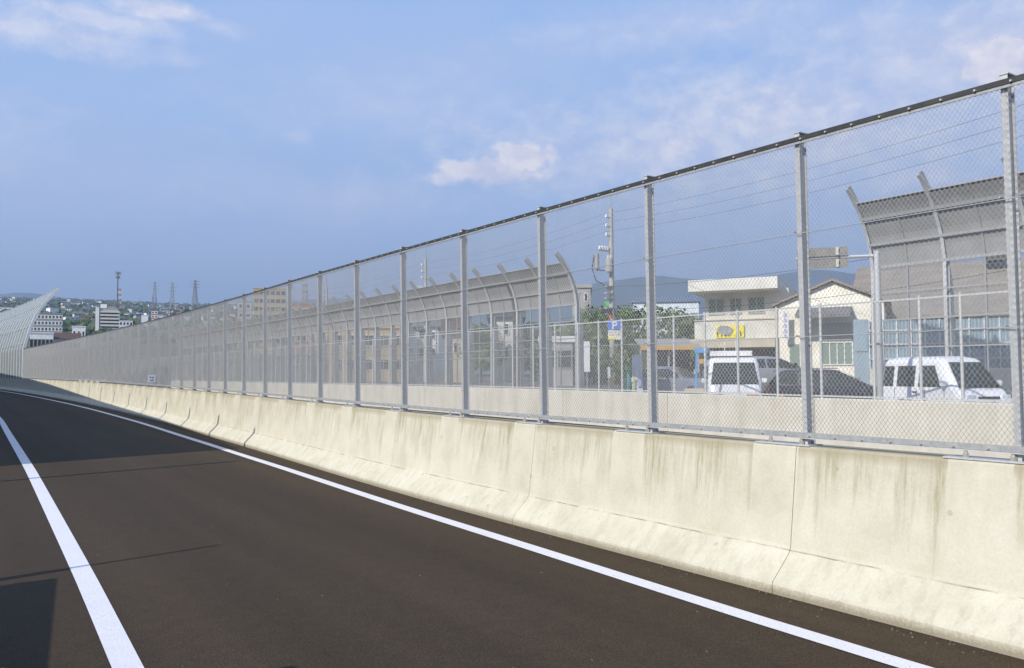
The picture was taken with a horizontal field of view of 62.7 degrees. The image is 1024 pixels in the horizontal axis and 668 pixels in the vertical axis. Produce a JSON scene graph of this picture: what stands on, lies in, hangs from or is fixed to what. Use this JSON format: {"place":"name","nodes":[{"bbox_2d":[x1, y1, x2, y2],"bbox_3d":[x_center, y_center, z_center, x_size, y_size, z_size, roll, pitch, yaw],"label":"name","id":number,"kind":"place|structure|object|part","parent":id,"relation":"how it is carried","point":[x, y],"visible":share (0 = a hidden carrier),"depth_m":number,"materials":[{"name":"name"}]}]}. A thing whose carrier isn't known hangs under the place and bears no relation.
{"place":"outdoors","nodes":[
{"label":"outdoors","id":0,"kind":"place"},
{"bbox_2d":[2,301,538,380],"bbox_3d":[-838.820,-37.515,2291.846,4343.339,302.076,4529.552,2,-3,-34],"label":"hillside","id":1,"kind":"structure","parent":0,"point":[135,306],"depth_m":281.28,"materials":[{"name":"plant"}]},
{"bbox_2d":[0,307,14,310],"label":"house","id":2,"kind":"structure","parent":1,"relation":"on","point":[1,308],"depth_m":1006.99,"materials":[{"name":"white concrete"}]},
{"bbox_2d":[29,332,53,356],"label":"hall","id":3,"kind":"structure","parent":1,"relation":"on","point":[38,338],"depth_m":251.82,"materials":[{"name":"white glass"}]},
{"bbox_2d":[29,339,33,346],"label":"window","id":4,"kind":"structure","parent":3,"relation":"in","point":[31,341],"depth_m":250.67,"materials":[{"name":"grey glass"}]},
{"bbox_2d":[31,313,62,332],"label":"apartment block","id":5,"kind":"structure","parent":1,"relation":"on","point":[47,322],"depth_m":364.38,"materials":[{"name":"concrete"}]},
{"bbox_2d":[46,307,58,312],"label":"house","id":6,"kind":"structure","parent":1,"relation":"on","point":[52,309],"depth_m":1134.36,"materials":[{"name":"white glass"}]},
{"bbox_2d":[53,333,81,355],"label":"hall","id":7,"kind":"structure","parent":1,"relation":"on","point":[57,337],"depth_m":266.06,"materials":[{"name":"brown glass"}]},
{"bbox_2d":[65,306,72,310],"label":"house","id":8,"kind":"structure","parent":1,"relation":"on","point":[68,308],"depth_m":1254.31,"materials":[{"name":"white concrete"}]},
{"bbox_2d":[63,316,78,319],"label":"house","id":9,"kind":"structure","parent":1,"relation":"on","point":[70,317],"depth_m":807.60,"materials":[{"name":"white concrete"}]},
{"bbox_2d":[72,326,85,344],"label":"house","id":10,"kind":"structure","parent":1,"relation":"on","point":[79,329],"depth_m":332.02,"materials":[{"name":"white glass"}]},
{"bbox_2d":[72,311,85,317],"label":"house","id":11,"kind":"structure","parent":1,"relation":"on","point":[77,314],"depth_m":901.47,"materials":[{"name":"white glass"}]},
{"bbox_2d":[80,315,93,319],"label":"house","id":12,"kind":"structure","parent":1,"relation":"on","point":[90,317],"depth_m":761.99,"materials":[{"name":"grey glass"}]},
{"bbox_2d":[95,304,119,330],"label":"apartment block","id":13,"kind":"structure","parent":1,"relation":"on","point":[105,316],"depth_m":563.91,"materials":[{"name":"concrete"}]},
{"bbox_2d":[115,271,120,307],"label":"radio mast","id":14,"kind":"object","parent":1,"relation":"on","point":[117,276],"visible":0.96,"depth_m":1601.03,"materials":[{"name":"metal"}]},
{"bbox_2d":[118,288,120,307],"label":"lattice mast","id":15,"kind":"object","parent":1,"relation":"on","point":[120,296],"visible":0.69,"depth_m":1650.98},
{"bbox_2d":[119,320,132,335],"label":"clinic building","id":16,"kind":"structure","parent":1,"relation":"on","point":[123,323],"depth_m":522.62,"materials":[{"name":"white concrete"}]},
{"bbox_2d":[133,314,143,318],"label":"house","id":17,"kind":"structure","parent":1,"relation":"on","point":[138,316],"depth_m":944.51,"materials":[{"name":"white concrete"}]},
{"bbox_2d":[0,297,287,343],"bbox_3d":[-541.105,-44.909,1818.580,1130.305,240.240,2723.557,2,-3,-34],"label":"hillside trees","id":18,"kind":"object","parent":1,"relation":"on","point":[67,324],"visible":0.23,"depth_m":1155.61,"materials":[{"name":"plant"}]},
{"bbox_2d":[2,296,286,309],"bbox_3d":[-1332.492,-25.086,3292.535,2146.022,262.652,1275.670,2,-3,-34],"label":"ridge woods","id":19,"kind":"object","parent":1,"relation":"on","point":[85,299],"visible":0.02,"depth_m":2925.90,"materials":[{"name":"plant"}]},
{"bbox_2d":[141,315,147,326],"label":"apartment block","id":20,"kind":"structure","parent":1,"relation":"on","point":[144,318],"depth_m":622.72,"materials":[{"name":"concrete"}]},
{"bbox_2d":[143,311,150,315],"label":"house","id":21,"kind":"structure","parent":1,"relation":"on","point":[148,313],"depth_m":1178.18,"materials":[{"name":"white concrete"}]},
{"bbox_2d":[151,281,156,308],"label":"transmission tower","id":22,"kind":"structure","parent":1,"relation":"on","point":[153,295],"depth_m":1651.07,"materials":[{"name":"metal"}]},
{"bbox_2d":[151,310,157,326],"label":"apartment block","id":23,"kind":"structure","parent":1,"relation":"on","point":[154,314],"depth_m":723.20,"materials":[{"name":"concrete"}]},
{"bbox_2d":[161,309,170,314],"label":"house","id":24,"kind":"structure","parent":1,"relation":"on","point":[168,311],"depth_m":1315.20,"materials":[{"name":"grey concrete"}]},
{"bbox_2d":[169,283,176,308],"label":"transmission tower","id":25,"kind":"structure","parent":1,"relation":"on","point":[173,287],"depth_m":1601.48,"materials":[{"name":"metal"}]},
{"bbox_2d":[191,280,199,306],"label":"transmission tower","id":26,"kind":"structure","parent":1,"relation":"on","point":[195,284],"depth_m":1450.90,"materials":[{"name":"metal"}]},
{"bbox_2d":[237,301,251,348],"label":"house","id":27,"kind":"structure","parent":1,"relation":"on","point":[247,307],"depth_m":382.38,"materials":[{"name":"grey glass"}]},
{"bbox_2d":[253,288,286,354],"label":"apartment block","id":28,"kind":"structure","parent":1,"relation":"on","point":[258,289],"depth_m":302.74,"materials":[{"name":"grey concrete"}]},
{"bbox_2d":[292,303,313,353],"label":"office building","id":29,"kind":"structure","parent":1,"relation":"on","point":[308,305],"depth_m":331.95,"materials":[{"name":"concrete"}]},
{"bbox_2d":[302,284,307,303],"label":"lattice mast","id":30,"kind":"object","parent":1,"relation":"on","point":[306,294],"visible":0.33,"depth_m":380.23,"materials":[{"name":"metal"}]},
{"bbox_2d":[0,270,855,373],"bbox_3d":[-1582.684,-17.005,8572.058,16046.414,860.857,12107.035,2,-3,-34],"label":"mountains","id":31,"kind":"structure","parent":0,"point":[565,309],"depth_m":6810.62,"materials":[{"name":"plant"}]},
{"bbox_2d":[0,390,1023,667],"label":"road","id":32,"kind":"structure","parent":0,"point":[240,548],"depth_m":7.00,"materials":[{"name":"asphalt"}]},
{"bbox_2d":[0,417,143,667],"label":"lane line","id":33,"kind":"object","parent":32,"relation":"on","point":[119,649],"visible":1,"depth_m":7.05,"materials":[{"name":"paint"}]},
{"bbox_2d":[4,391,932,667],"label":"edge line","id":34,"kind":"object","parent":32,"relation":"on","point":[824,639],"visible":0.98,"depth_m":7.02,"materials":[{"name":"paint"}]},
{"bbox_2d":[0,378,1023,659],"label":"concrete barrier","id":35,"kind":"object","parent":32,"relation":"on","point":[926,542],"visible":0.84,"depth_m":7.51,"materials":[{"name":"concrete"}]},
{"bbox_2d":[0,288,59,378],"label":"noise barrier","id":36,"kind":"object","parent":35,"relation":"on","point":[16,324],"visible":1,"depth_m":79.34,"materials":[{"name":"white metal"}]},
{"bbox_2d":[22,72,1023,463],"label":"chain link fence","id":37,"kind":"object","parent":35,"relation":"on","point":[40,362],"visible":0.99,"depth_m":8.79,"materials":[{"name":"metal"}]},
{"bbox_2d":[148,375,154,381],"bbox_3d":[-13.389,1.655,31.215,0.250,0.270,0.016,2,-3,-34],"label":"notice sign","id":38,"kind":"object","parent":37,"relation":"attached to","point":[151,378],"visible":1,"depth_m":31.21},
{"bbox_2d":[41,436,983,667],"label":"road grit","id":39,"kind":"object","parent":32,"relation":"on","point":[585,546],"visible":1,"depth_m":7.31,"materials":[{"name":"stone"}]},
{"bbox_2d":[0,0,1023,303],"label":"sky","id":40,"kind":"structure","parent":0,"point":[234,148],"materials":[{"name":"blue"}]},
{"bbox_2d":[349,404,763,439],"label":"carriageway","id":41,"kind":"structure","parent":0,"point":[550,421],"depth_m":29.45,"materials":[{"name":"asphalt"}]},
{"bbox_2d":[162,377,1011,398],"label":"parking lot","id":42,"kind":"structure","parent":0,"point":[1005,389],"depth_m":56.77,"materials":[{"name":"asphalt"}]},
{"bbox_2d":[323,279,327,304],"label":"utility pole","id":43,"kind":"object","parent":42,"relation":"on","point":[326,294],"visible":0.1,"depth_m":94.17,"materials":[{"name":"concrete"}]},
{"bbox_2d":[314,325,400,382],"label":"office building","id":44,"kind":"structure","parent":42,"relation":"on","point":[396,326],"depth_m":74.96,"materials":[{"name":"beige concrete"}]},
{"bbox_2d":[365,335,374,345],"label":"window","id":45,"kind":"structure","parent":44,"relation":"in","point":[365,335],"depth_m":74.99,"materials":[{"name":"grey glass"}]},
{"bbox_2d":[381,335,388,345],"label":"window","id":46,"kind":"structure","parent":44,"relation":"in","point":[382,335],"depth_m":75.21,"materials":[{"name":"grey glass"}]},
{"bbox_2d":[381,359,388,369],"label":"window","id":47,"kind":"structure","parent":44,"relation":"in","point":[381,359],"depth_m":75.12,"materials":[{"name":"grey glass"}]},
{"bbox_2d":[414,248,426,381],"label":"utility pole","id":48,"kind":"object","parent":42,"relation":"on","point":[424,321],"visible":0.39,"depth_m":71.98,"materials":[{"name":"concrete"}]},
{"bbox_2d":[412,320,440,379],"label":"house","id":49,"kind":"structure","parent":42,"relation":"on","point":[433,328],"depth_m":82.20,"materials":[{"name":"glass"}]},
{"bbox_2d":[440,317,461,381],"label":"house","id":50,"kind":"structure","parent":42,"relation":"on","point":[443,326],"depth_m":66.17,"materials":[{"name":"grey glass"}]},
{"bbox_2d":[458,322,506,382],"bbox_3d":[-2.169,1.888,62.148,3.579,5.618,3.893,-2,-3,32],"label":"broadleaf tree","id":51,"kind":"object","parent":42,"relation":"on","point":[482,365],"visible":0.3,"depth_m":61.74,"materials":[{"name":"green plant"}]},
{"bbox_2d":[486,310,525,381],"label":"house","id":52,"kind":"structure","parent":42,"relation":"on","point":[499,320],"depth_m":64.11,"materials":[{"name":"grey glass"}]},
{"bbox_2d":[523,321,539,379],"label":"broadleaf tree","id":53,"kind":"object","parent":42,"relation":"on","point":[528,322],"visible":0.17,"depth_m":69.44,"materials":[{"name":"green plant"}]},
{"bbox_2d":[538,336,574,385],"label":"shop","id":54,"kind":"structure","parent":42,"relation":"on","point":[557,364],"depth_m":47.93,"materials":[{"name":"grey glass"}]},
{"bbox_2d":[557,350,571,367],"bbox_3d":[3.011,1.428,47.933,0.830,1.060,0.080,0,-3,3],"label":"window","id":55,"kind":"structure","parent":54,"relation":"in","point":[557,350],"depth_m":47.93,"materials":[{"name":"grey glass"}]},
{"bbox_2d":[526,322,592,378],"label":"building","id":56,"kind":"structure","parent":42,"relation":"on","point":[572,334],"depth_m":53.56,"materials":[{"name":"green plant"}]},
{"bbox_2d":[572,284,591,379],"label":"apartment block","id":57,"kind":"structure","parent":42,"relation":"on","point":[585,297],"depth_m":76.20,"materials":[{"name":"grey concrete"}]},
{"bbox_2d":[584,341,589,371],"bbox_3d":[3.574,1.988,40.010,0.285,3.274,0.060,0,-3,5],"label":"banner","id":58,"kind":"object","parent":42,"relation":"on","point":[586,357],"visible":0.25,"depth_m":40.02,"materials":[{"name":"fabric"}]},
{"bbox_2d":[572,304,623,380],"bbox_3d":[6.117,1.192,62.255,4.763,6.951,4.213,-2,-3,33],"label":"broadleaf tree","id":59,"kind":"object","parent":42,"relation":"on","point":[595,318],"visible":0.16,"depth_m":61.57,"materials":[{"name":"green plant"}]},
{"bbox_2d":[573,345,633,384],"bbox_3d":[5.798,2.328,50.054,7.706,3.333,2.500,-1,-3,6],"label":"hedge","id":60,"kind":"object","parent":42,"relation":"on","point":[619,370],"visible":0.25,"depth_m":49.58,"materials":[{"name":"green plant"}]},
{"bbox_2d":[592,195,615,384],"bbox_3d":[5.486,-2.232,49.646,1.707,12.600,0.680,2,-3,-34],"label":"utility pole","id":61,"kind":"object","parent":42,"relation":"on","point":[610,226],"visible":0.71,"depth_m":49.95,"materials":[{"name":"concrete"}]},
{"bbox_2d":[294,258,869,336],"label":"power cable","id":62,"kind":"object","parent":61,"relation":"attached to","point":[706,280],"visible":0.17,"depth_m":42.90,"materials":[{"name":"metal"}]},
{"bbox_2d":[608,320,620,329],"bbox_3d":[5.968,-0.539,48.699,0.850,0.578,0.078,-1,-3,7],"label":"parking sign","id":63,"kind":"object","parent":61,"relation":"attached to","point":[611,326],"visible":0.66,"depth_m":48.67,"materials":[{"name":"metal"}]},
{"bbox_2d":[608,330,620,339],"bbox_3d":[5.970,0.062,48.670,0.804,0.532,0.080,-1,-3,7],"label":"notice board","id":64,"kind":"object","parent":63,"relation":"hanging from","point":[614,334],"visible":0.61,"depth_m":48.65,"materials":[{"name":"metal"}]},
{"bbox_2d":[281,104,1023,303],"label":"power cable","id":65,"kind":"object","parent":61,"relation":"attached to","point":[738,186],"visible":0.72,"depth_m":39.34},
{"bbox_2d":[284,135,1023,311],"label":"power cable","id":66,"kind":"object","parent":61,"relation":"attached to","point":[749,206],"visible":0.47,"depth_m":39.56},
{"bbox_2d":[310,120,1021,299],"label":"power cable","id":67,"kind":"object","parent":61,"relation":"attached to","point":[730,199],"visible":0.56,"depth_m":40.50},
{"bbox_2d":[500,267,1022,328],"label":"power cable","id":68,"kind":"object","parent":61,"relation":"attached to","point":[814,298],"visible":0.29,"depth_m":36.56,"materials":[{"name":"metal"}]},
{"bbox_2d":[572,323,636,382],"bbox_3d":[5.358,1.747,54.145,5.252,5.082,4.921,2,-3,-34],"label":"broadleaf tree","id":69,"kind":"object","parent":42,"relation":"on","point":[604,343],"visible":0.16,"depth_m":53.27,"materials":[{"name":"green plant"}]},
{"bbox_2d":[583,303,670,376],"bbox_3d":[8.284,1.176,59.954,6.654,6.748,5.516,0,-3,-8],"label":"broadleaf tree","id":70,"kind":"object","parent":42,"relation":"on","point":[632,332],"visible":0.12,"depth_m":59.61,"materials":[{"name":"green plant"}]},
{"bbox_2d":[627,355,642,391],"bbox_3d":[4.830,2.056,33.054,0.606,2.473,0.200,-1,-3,8],"label":"display board","id":71,"kind":"object","parent":42,"relation":"on","point":[633,373],"visible":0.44,"depth_m":33.05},
{"bbox_2d":[615,304,675,356],"bbox_3d":[9.860,1.159,56.898,5.626,6.482,5.083,2,-3,-34],"label":"broadleaf tree","id":72,"kind":"object","parent":42,"relation":"on","point":[636,317],"visible":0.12,"depth_m":56.72,"materials":[{"name":"green plant"}]},
{"bbox_2d":[619,366,703,392],"bbox_3d":[6.686,2.048,34.964,4.486,1.405,1.943,-3,-4,41],"label":"sedan","id":73,"kind":"object","parent":42,"relation":"on","point":[670,376],"visible":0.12,"depth_m":34.31,"materials":[{"name":"blue paint"}]},
{"bbox_3d":[6.359,1.600,34.320,1.180,0.350,0.170,-3,-4,41],"label":"side window","id":74,"kind":"part","parent":73,"relation":"part of","materials":[{"name":"black glass"}]},
{"bbox_2d":[634,338,699,375],"bbox_3d":[8.248,1.993,44.975,3.077,3.695,5.420,0,-3,5],"label":"carport","id":75,"kind":"object","parent":42,"relation":"on","point":[668,350],"visible":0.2,"depth_m":47.37,"materials":[{"name":"metal"}]},
{"bbox_2d":[645,307,692,336],"bbox_3d":[12.093,1.337,64.412,4.612,6.818,5.190,-2,-3,28],"label":"broadleaf tree","id":76,"kind":"object","parent":42,"relation":"on","point":[673,312],"visible":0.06,"depth_m":64.11,"materials":[{"name":"green plant"}]},
{"bbox_2d":[675,314,708,372],"bbox_3d":[11.556,1.500,55.411,3.132,5.648,3.452,-1,-3,10],"label":"broadleaf tree","id":77,"kind":"object","parent":42,"relation":"on","point":[681,334],"visible":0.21,"depth_m":54.92,"materials":[{"name":"green plant"}]},
{"bbox_2d":[684,388,703,393],"bbox_3d":[6.629,2.365,30.435,0.735,0.780,0.555,-1,-3,16],"label":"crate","id":78,"kind":"object","parent":42,"relation":"on","point":[695,389],"visible":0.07,"depth_m":30.21,"materials":[{"name":"plastic"}]},
{"bbox_2d":[694,347,707,387],"bbox_3d":[7.223,1.589,31.994,0.630,2.163,0.500,-1,-3,13],"label":"steel frame","id":79,"kind":"object","parent":42,"relation":"on","point":[700,360],"visible":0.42,"depth_m":32.00,"materials":[{"name":"metal"}]},
{"bbox_2d":[702,342,766,395],"bbox_3d":[7.565,1.526,28.975,2.065,2.515,4.271,-1,-3,12],"label":"white van","id":80,"kind":"object","parent":42,"relation":"on","point":[756,367],"visible":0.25,"depth_m":27.21,"materials":[{"name":"white paint"}]},
{"bbox_2d":[688,276,796,377],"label":"office building","id":81,"kind":"structure","parent":42,"relation":"on","point":[735,284],"depth_m":44.19,"materials":[{"name":"beige concrete"}]},
{"bbox_2d":[708,298,724,314],"bbox_3d":[10.999,-1.469,45.229,0.864,0.871,0.080,-1,-3,24],"label":"window","id":82,"kind":"structure","parent":81,"relation":"in","point":[714,301],"depth_m":45.22,"materials":[{"name":"grey glass"}]},
{"bbox_2d":[717,326,732,336],"bbox_3d":[11.018,-0.161,43.245,0.629,0.552,0.959,-2,-3,39],"label":"satellite dish","id":83,"kind":"object","parent":81,"relation":"attached to","point":[722,330],"visible":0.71,"depth_m":43.19,"materials":[{"name":"metal"}]},
{"bbox_2d":[716,325,743,337],"bbox_3d":[11.475,-0.124,44.226,1.446,0.643,0.140,-1,-3,24],"label":"shop sign","id":84,"kind":"object","parent":81,"relation":"attached to","point":[732,335],"visible":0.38,"depth_m":44.09,"materials":[{"name":"plastic"}]},
{"bbox_2d":[729,298,741,313],"bbox_3d":[11.927,-1.493,44.809,0.637,0.871,0.080,-1,-3,24],"label":"window","id":85,"kind":"structure","parent":81,"relation":"in","point":[735,303],"depth_m":44.81,"materials":[{"name":"grey glass"}]},
{"bbox_2d":[748,297,764,313],"bbox_3d":[12.909,-1.518,44.363,0.885,0.871,0.080,-1,-3,24],"label":"window","id":86,"kind":"structure","parent":81,"relation":"in","point":[755,298],"depth_m":44.35,"materials":[{"name":"grey glass"}]},
{"bbox_2d":[752,356,798,386],"bbox_3d":[10.144,1.580,32.999,4.486,1.405,1.943,0,-3,-5],"label":"sedan","id":87,"kind":"object","parent":42,"relation":"on","point":[771,365],"visible":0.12,"depth_m":32.24,"materials":[{"name":"silver metal"}]},
{"bbox_3d":[9.333,1.129,32.231,0.800,0.350,0.169,0,-3,-5],"label":"side window","id":88,"kind":"part","parent":87,"relation":"part of","materials":[{"name":"black glass"}]},
{"bbox_3d":[10.389,1.129,32.322,1.180,0.350,0.169,0,-3,-5],"label":"side window","id":89,"kind":"part","parent":87,"relation":"part of","materials":[{"name":"black glass"}]},
{"bbox_2d":[766,368,876,398],"bbox_3d":[11.236,1.939,28.961,4.592,1.540,1.988,-1,-3,25],"label":"station wagon","id":90,"kind":"object","parent":42,"relation":"on","point":[838,386],"visible":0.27,"depth_m":28.44,"materials":[{"name":"black paint"}]},
{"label":"side window","id":91,"kind":"part","parent":90,"relation":"part of","materials":[{"name":"black glass"}]},
{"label":"side window","id":92,"kind":"part","parent":90,"relation":"part of","materials":[{"name":"black glass"}]},
{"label":"side window","id":93,"kind":"part","parent":90,"relation":"part of","materials":[{"name":"black glass"}]},
{"bbox_2d":[771,278,891,375],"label":"gabled house","id":94,"kind":"structure","parent":42,"relation":"on","point":[843,299],"depth_m":39.07,"materials":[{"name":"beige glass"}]},
{"bbox_2d":[782,312,788,338],"bbox_3d":[12.839,-0.404,39.461,0.303,1.276,0.070,-1,-3,22],"label":"banner","id":95,"kind":"object","parent":94,"relation":"attached to","point":[784,326],"visible":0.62,"depth_m":39.44,"materials":[{"name":"fabric"}]},
{"bbox_2d":[790,344,799,365],"bbox_3d":[13.367,2.029,39.684,0.428,3.083,0.050,-1,-3,25],"label":"door","id":96,"kind":"structure","parent":94,"relation":"in","point":[795,345],"depth_m":39.71,"materials":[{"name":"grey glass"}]},
{"bbox_2d":[822,341,853,364],"bbox_3d":[15.074,0.902,38.941,1.383,1.090,0.080,-1,-3,25],"label":"window","id":97,"kind":"structure","parent":94,"relation":"in","point":[848,359],"depth_m":38.92,"materials":[{"name":"grey glass"}]},
{"bbox_2d":[853,319,869,383],"bbox_3d":[13.832,1.351,33.206,0.551,3.824,0.740,-1,-3,23],"label":"metal locker","id":98,"kind":"object","parent":42,"relation":"on","point":[860,342],"visible":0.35,"depth_m":32.92,"materials":[{"name":"metal"}]},
{"bbox_3d":[13.692,0.289,32.931,0.464,0.786,0.035,-1,-3,23],"label":"door","id":99,"kind":"part","parent":98,"relation":"part of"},
{"bbox_2d":[845,157,1023,385],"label":"noise barrier","id":100,"kind":"object","parent":42,"relation":"on","point":[887,259],"visible":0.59,"depth_m":28.69,"materials":[{"name":"metal"}]},
{"bbox_2d":[853,255,1023,320],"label":"warehouse","id":101,"kind":"structure","parent":42,"relation":"on","point":[962,273],"depth_m":47.25,"materials":[{"name":"grey metal"}]},
{"bbox_2d":[868,317,1023,387],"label":"corrugated fence","id":102,"kind":"object","parent":42,"relation":"on","point":[984,358],"visible":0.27,"depth_m":34.27,"materials":[{"name":"painted corrugated metal"},{"name":"galvanised steel"}]},
{"bbox_2d":[883,356,1011,402],"bbox_3d":[11.546,1.537,22.546,1.824,1.855,3.414,0,-3,-13],"label":"minivan","id":103,"kind":"object","parent":42,"relation":"on","point":[966,375],"visible":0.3,"depth_m":21.77,"materials":[{"name":"white paint"}]},
{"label":"side window","id":104,"kind":"part","parent":103,"relation":"part of","materials":[{"name":"black glass"}]},
{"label":"side window","id":105,"kind":"part","parent":103,"relation":"part of","materials":[{"name":"black glass"}]},
{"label":"side window","id":106,"kind":"part","parent":103,"relation":"part of","materials":[{"name":"black glass"}]},
{"bbox_2d":[476,373,703,377],"bbox_3d":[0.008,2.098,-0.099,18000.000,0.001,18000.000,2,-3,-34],"label":"ground","id":107,"kind":"structure","parent":0,"point":[539,375],"depth_m":1019.60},
{"bbox_2d":[79,379,1013,458],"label":"concrete wall","id":108,"kind":"structure","parent":107,"relation":"on","point":[898,404],"depth_m":22.40,"materials":[{"name":"concrete"}]},
{"bbox_2d":[172,252,584,389],"bbox_3d":[-15.215,0.811,55.328,1.250,4.928,61.830,2,-3,-34],"label":"noise barrier","id":109,"kind":"object","parent":108,"relation":"on","point":[554,296],"visible":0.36,"depth_m":37.98,"materials":[{"name":"metal"}]},
{"bbox_2d":[123,289,1023,401],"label":"chain link fence","id":110,"kind":"object","parent":108,"relation":"on","point":[873,349],"visible":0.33,"depth_m":24.11,"materials":[{"name":"metal"}]},
{"bbox_2d":[796,246,882,398],"bbox_3d":[8.415,0.242,21.608,2.032,4.987,0.194,-1,-3,21],"label":"road sign","id":111,"kind":"object","parent":108,"relation":"on","point":[845,262],"visible":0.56,"depth_m":21.54,"materials":[{"name":"metal"}]},
{"bbox_2d":[631,296,699,373],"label":"warehouse","id":112,"kind":"structure","parent":107,"relation":"on","point":[683,304],"depth_m":149.69,"materials":[{"name":"white glass"}]}
]}

